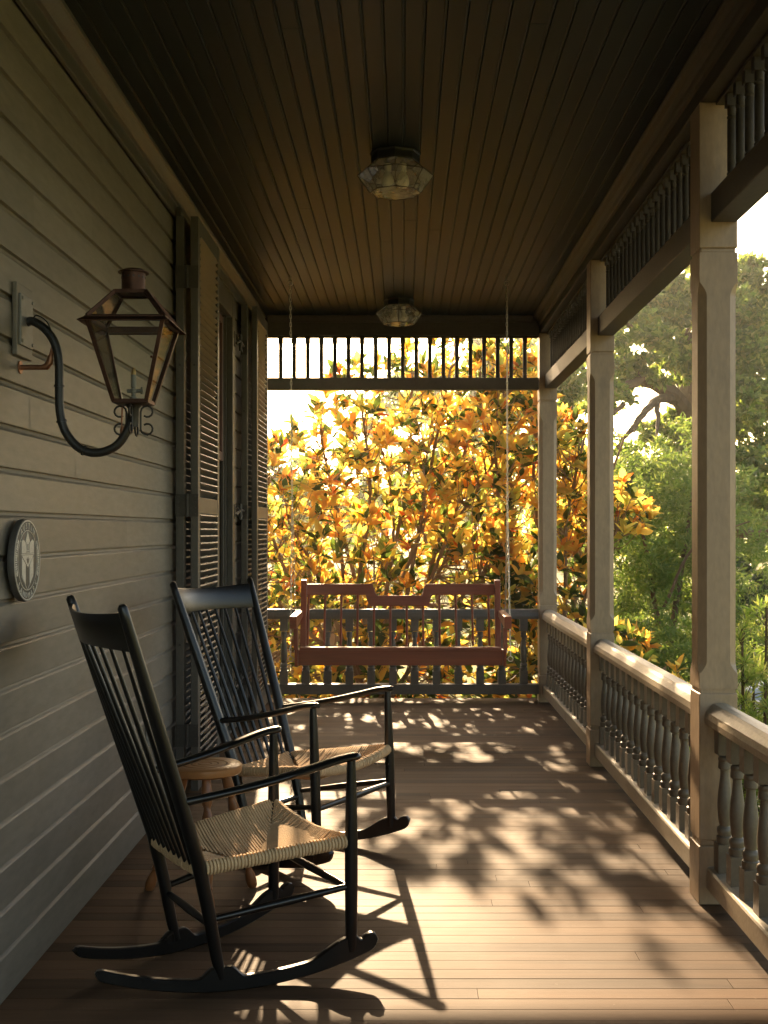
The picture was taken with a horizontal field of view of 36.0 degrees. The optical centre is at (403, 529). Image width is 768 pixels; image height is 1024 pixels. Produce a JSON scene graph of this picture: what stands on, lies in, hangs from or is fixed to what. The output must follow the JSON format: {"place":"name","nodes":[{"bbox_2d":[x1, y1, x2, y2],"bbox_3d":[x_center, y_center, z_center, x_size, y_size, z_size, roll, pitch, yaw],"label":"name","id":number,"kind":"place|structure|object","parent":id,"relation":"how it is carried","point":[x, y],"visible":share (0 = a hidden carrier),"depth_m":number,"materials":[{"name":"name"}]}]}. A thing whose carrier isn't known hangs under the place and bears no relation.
{"place":"outdoors","nodes":[
{"label":"outdoors","id":0,"kind":"place"},
{"bbox_2d":[319,450,417,537],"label":"distant tree","id":1,"kind":"object","parent":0,"point":[380,503],"visible":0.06,"depth_m":51.75,"materials":[{"name":"yellow plant"}]},
{"bbox_2d":[268,527,767,707],"bbox_3d":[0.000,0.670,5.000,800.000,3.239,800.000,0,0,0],"label":"ground","id":2,"kind":"structure","parent":0,"point":[560,575],"depth_m":43.02,"materials":[{"name":"plant"}]},
{"bbox_2d":[0,0,447,1004],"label":"house","id":3,"kind":"structure","parent":2,"relation":"on","point":[94,198],"depth_m":4.54,"materials":[{"name":"paint"}]},
{"bbox_2d":[7,519,39,601],"bbox_3d":[-1.165,0.093,3.627,0.025,0.255,0.255,0,0,0],"label":"wall plaque","id":4,"kind":"object","parent":3,"relation":"attached to","point":[23,560],"depth_m":3.59,"materials":[{"name":"grey metal"}]},
{"bbox_2d":[12,268,185,456],"bbox_3d":[-0.942,-0.517,3.650,0.491,0.584,0.276,0,0,0],"label":"wall lantern","id":5,"kind":"object","parent":3,"relation":"attached to","point":[99,317],"depth_m":3.64,"materials":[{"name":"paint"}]},
{"bbox_2d":[146,720,151,745],"bbox_3d":[-1.168,0.940,5.470,0.036,0.116,0.070,0,0,0],"label":"outlet box","id":6,"kind":"object","parent":3,"relation":"attached to","point":[147,741],"visible":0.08,"depth_m":5.43,"materials":[{"name":"plastic"}]},
{"bbox_2d":[207,278,234,743],"bbox_3d":[-1.214,-0.115,7.438,0.132,2.930,1.255,0,0,0],"label":"window","id":7,"kind":"structure","parent":3,"relation":"in","point":[226,300],"depth_m":7.94,"materials":[{"name":"paint"}]},
{"bbox_2d":[64,0,757,325],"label":"porch ceiling","id":8,"kind":"structure","parent":3,"relation":"attached to","point":[539,145],"depth_m":5.07,"materials":[{"name":"paint"}]},
{"bbox_2d":[288,276,296,661],"bbox_3d":[-0.756,-0.430,8.101,0.069,2.621,0.465,0,0,0],"label":"swing chain","id":9,"kind":"object","parent":8,"relation":"hanging from","point":[292,514],"visible":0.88,"depth_m":8.07,"materials":[{"name":"metal"}]},
{"bbox_2d":[289,579,511,665],"bbox_3d":[-0.018,0.633,8.149,1.476,0.560,0.638,0,0,0],"label":"porch swing","id":10,"kind":"object","parent":9,"relation":"hanging from","point":[305,655],"visible":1,"depth_m":8.30,"materials":[{"name":"brown wood"}]},
{"bbox_2d":[357,145,433,199],"bbox_3d":[-0.036,-1.647,5.450,0.328,0.185,0.328,0,0,-23],"label":"ceiling lamp","id":11,"kind":"object","parent":8,"relation":"attached to","point":[395,158],"visible":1,"depth_m":5.42,"materials":[{"name":"white glass"}]},
{"bbox_2d":[375,297,421,326],"bbox_3d":[-0.033,-1.647,8.930,0.328,0.185,0.328,0,0,23],"label":"ceiling lamp","id":12,"kind":"object","parent":8,"relation":"attached to","point":[394,304],"visible":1,"depth_m":8.90,"materials":[{"name":"white glass"}]},
{"bbox_2d":[504,275,512,661],"bbox_3d":[0.711,-0.430,8.101,0.051,2.621,0.465,0,0,0],"label":"swing chain","id":13,"kind":"object","parent":8,"relation":"hanging from","point":[507,515],"visible":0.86,"depth_m":8.07,"materials":[{"name":"metal"}]},
{"bbox_2d":[268,443,339,569],"bbox_3d":[-3.939,-0.431,37.925,4.108,5.128,2.058,0,0,0],"label":"hazy tree","id":14,"kind":"object","parent":2,"relation":"on","point":[296,462],"visible":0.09,"depth_m":37.77,"materials":[{"name":"yellow plant"}]},
{"bbox_2d":[268,623,340,696],"bbox_3d":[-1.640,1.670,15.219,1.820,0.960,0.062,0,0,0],"label":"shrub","id":15,"kind":"object","parent":2,"relation":"on","point":[332,639],"visible":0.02,"depth_m":15.19,"materials":[{"name":"green plant"}]},
{"bbox_2d":[268,558,372,641],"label":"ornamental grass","id":16,"kind":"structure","parent":2,"relation":"on","point":[289,599],"depth_m":16.40,"materials":[{"name":"plant"}]},
{"bbox_2d":[268,338,527,697],"bbox_3d":[-0.477,-0.019,12.748,3.571,4.571,2.024,0,0,0],"label":"magnolia tree","id":17,"kind":"object","parent":2,"relation":"on","point":[445,512],"visible":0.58,"depth_m":12.41,"materials":[{"name":"yellow plant"}]},
{"bbox_2d":[268,432,614,682],"bbox_3d":[0.341,0.367,16.489,5.729,3.707,1.704,0,0,0],"label":"magnolia tree","id":18,"kind":"object","parent":2,"relation":"on","point":[490,502],"visible":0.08,"depth_m":16.36,"materials":[{"name":"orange plant"}]},
{"bbox_2d":[348,338,586,581],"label":"distant tree","id":19,"kind":"object","parent":2,"relation":"on","point":[478,341],"visible":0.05,"depth_m":45.13,"materials":[{"name":"yellow plant"}]},
{"bbox_2d":[268,457,766,567],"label":"treeline","id":20,"kind":"object","parent":2,"relation":"on","point":[465,519],"depth_m":66.27,"materials":[{"name":"green plant"}]},
{"bbox_2d":[314,595,744,645],"bbox_3d":[0.653,1.759,22.008,11.560,1.317,2.222,0,0,0],"label":"garden hedge","id":21,"kind":"object","parent":2,"relation":"on","point":[680,619],"visible":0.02,"depth_m":21.88,"materials":[{"name":"green plant"}]},
{"bbox_2d":[473,338,661,697],"bbox_3d":[1.699,0.066,12.537,2.030,4.292,2.026,0,0,0],"label":"magnolia tree","id":22,"kind":"object","parent":2,"relation":"on","point":[571,541],"visible":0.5,"depth_m":12.10,"materials":[{"name":"yellow plant"}]},
{"bbox_2d":[582,621,691,743],"bbox_3d":[2.061,1.496,9.926,1.438,1.475,1.523,0,0,0],"label":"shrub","id":23,"kind":"object","parent":2,"relation":"on","point":[675,667],"visible":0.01,"depth_m":9.84,"materials":[{"name":"yellow plant"}]},
{"bbox_2d":[512,249,767,622],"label":"live oak tree","id":24,"kind":"object","parent":2,"relation":"on","point":[659,322],"visible":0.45,"depth_m":22.34,"materials":[{"name":"green plant"}]},
{"bbox_2d":[567,412,767,706],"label":"willowy shrub","id":25,"kind":"object","parent":2,"relation":"on","point":[658,575],"visible":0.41,"depth_m":13.99,"materials":[{"name":"green plant"}]},
{"bbox_2d":[680,594,767,849],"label":"podocarpus shrub","id":26,"kind":"object","parent":2,"relation":"on","point":[751,672],"visible":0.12,"depth_m":6.27,"materials":[{"name":"green plant"}]},
{"bbox_2d":[690,552,767,689],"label":"dark bush","id":27,"kind":"object","parent":2,"relation":"on","point":[741,560],"visible":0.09,"depth_m":15.94,"materials":[{"name":"green plant"}]},
{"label":"porch foundation","id":28,"kind":"structure","parent":2,"relation":"on","visible":0},
{"bbox_2d":[0,698,767,1023],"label":"porch floor","id":29,"kind":"structure","parent":28,"relation":"on","point":[528,864],"depth_m":4.31,"materials":[{"name":"brown wood"}]},
{"bbox_2d":[145,757,256,905],"bbox_3d":[-0.789,1.147,4.456,0.433,0.514,0.373,0,0,0],"label":"stool","id":30,"kind":"object","parent":29,"relation":"on","point":[206,771],"visible":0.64,"depth_m":4.45,"materials":[{"name":"brown wood"}]},
{"bbox_2d":[66,595,377,992],"bbox_3d":[-0.611,0.805,3.776,0.868,1.190,0.643,0,0,-31],"label":"rocking chair","id":31,"kind":"object","parent":29,"relation":"on","point":[273,830],"visible":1,"depth_m":3.66,"materials":[{"name":"black paint"}]},
{"bbox_2d":[170,577,409,867],"bbox_3d":[-0.514,0.804,5.130,0.868,1.190,0.643,-2,-1,30],"label":"rocking chair","id":32,"kind":"object","parent":29,"relation":"on","point":[193,600],"visible":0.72,"depth_m":5.19,"materials":[{"name":"black paint"}]},
{"bbox_2d":[537,333,556,701],"bbox_3d":[1.179,-0.100,9.652,0.148,3.000,0.148,0,0,0],"label":"porch post","id":33,"kind":"object","parent":29,"relation":"on","point":[547,499],"visible":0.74,"depth_m":9.58,"materials":[{"name":"paint"}]},
{"bbox_2d":[265,316,539,335],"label":"porch beam","id":34,"kind":"structure","parent":33,"relation":"on","point":[415,329],"depth_m":9.60,"materials":[{"name":"paint"}]},
{"bbox_2d":[268,336,538,390],"bbox_3d":[-0.004,-1.365,9.652,2.217,0.439,0.096,0,0,0],"label":"spindle frieze","id":35,"kind":"object","parent":34,"relation":"attached to","point":[403,383],"visible":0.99,"depth_m":9.63,"materials":[{"name":"paint"}]},
{"bbox_2d":[268,609,538,693],"bbox_3d":[-0.004,0.992,9.655,2.217,0.693,0.114,0,0,0],"label":"balustrade","id":36,"kind":"object","parent":33,"relation":"attached to","point":[436,686],"visible":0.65,"depth_m":9.62,"materials":[{"name":"wood"}]},
{"bbox_2d":[542,610,587,744],"bbox_3d":[1.183,0.992,8.351,0.116,0.693,2.457,0,0,0],"label":"balustrade","id":37,"kind":"object","parent":33,"relation":"attached to","point":[565,691],"visible":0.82,"depth_m":8.32,"materials":[{"name":"paint"}]},
{"bbox_2d":[586,260,613,766],"bbox_3d":[1.179,-0.100,7.051,0.148,3.000,0.148,0,0,0],"label":"porch post","id":38,"kind":"object","parent":29,"relation":"on","point":[600,489],"visible":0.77,"depth_m":6.98,"materials":[{"name":"paint"}]},
{"bbox_2d":[593,639,691,867],"bbox_3d":[1.183,0.992,5.766,0.116,0.693,2.427,0,0,0],"label":"balustrade","id":39,"kind":"object","parent":38,"relation":"attached to","point":[642,755],"visible":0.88,"depth_m":5.58,"materials":[{"name":"paint"}]},
{"bbox_2d":[690,102,737,903],"bbox_3d":[1.179,-0.100,4.481,0.148,3.000,0.148,0,0,0],"label":"porch post","id":40,"kind":"object","parent":29,"relation":"on","point":[713,287],"visible":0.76,"depth_m":4.41,"materials":[{"name":"paint"}]},
{"bbox_2d":[540,0,767,332],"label":"porch beam","id":41,"kind":"structure","parent":40,"relation":"on","point":[751,32],"depth_m":4.91,"materials":[{"name":"paint"}]},
{"bbox_2d":[545,279,587,387],"bbox_3d":[1.198,-1.375,8.351,0.096,0.449,2.457,0,0,0],"label":"spindle frieze","id":42,"kind":"object","parent":41,"relation":"attached to","point":[567,332],"visible":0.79,"depth_m":8.37,"materials":[{"name":"paint"}]},
{"bbox_2d":[598,138,692,334],"bbox_3d":[1.198,-1.375,5.766,0.096,0.449,2.427,0,0,0],"label":"spindle frieze","id":43,"kind":"object","parent":41,"relation":"attached to","point":[646,258],"visible":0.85,"depth_m":5.64,"materials":[{"name":"paint"}]},
{"bbox_2d":[711,32,767,221],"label":"spindle frieze","id":44,"kind":"object","parent":41,"relation":"attached to","point":[739,191],"visible":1,"depth_m":4.07,"materials":[{"name":"paint"}]},
{"bbox_2d":[704,703,767,959],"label":"balustrade","id":45,"kind":"object","parent":40,"relation":"attached to","point":[737,880],"visible":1,"depth_m":4.01,"materials":[{"name":"paint"}]},
{"bbox_2d":[268,193,767,527],"label":"sky","id":46,"kind":"structure","parent":0,"point":[752,228],"materials":[{"name":"white"}]},
{"bbox_2d":[739,681,762,721],"bbox_3d":[4.846,1.410,10.597,1.808,1.420,4.310,0,0,45],"label":"parked car","id":47,"kind":"object","parent":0,"point":[757,692],"visible":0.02,"depth_m":9.65,"materials":[{"name":"silver metal"}]}
]}

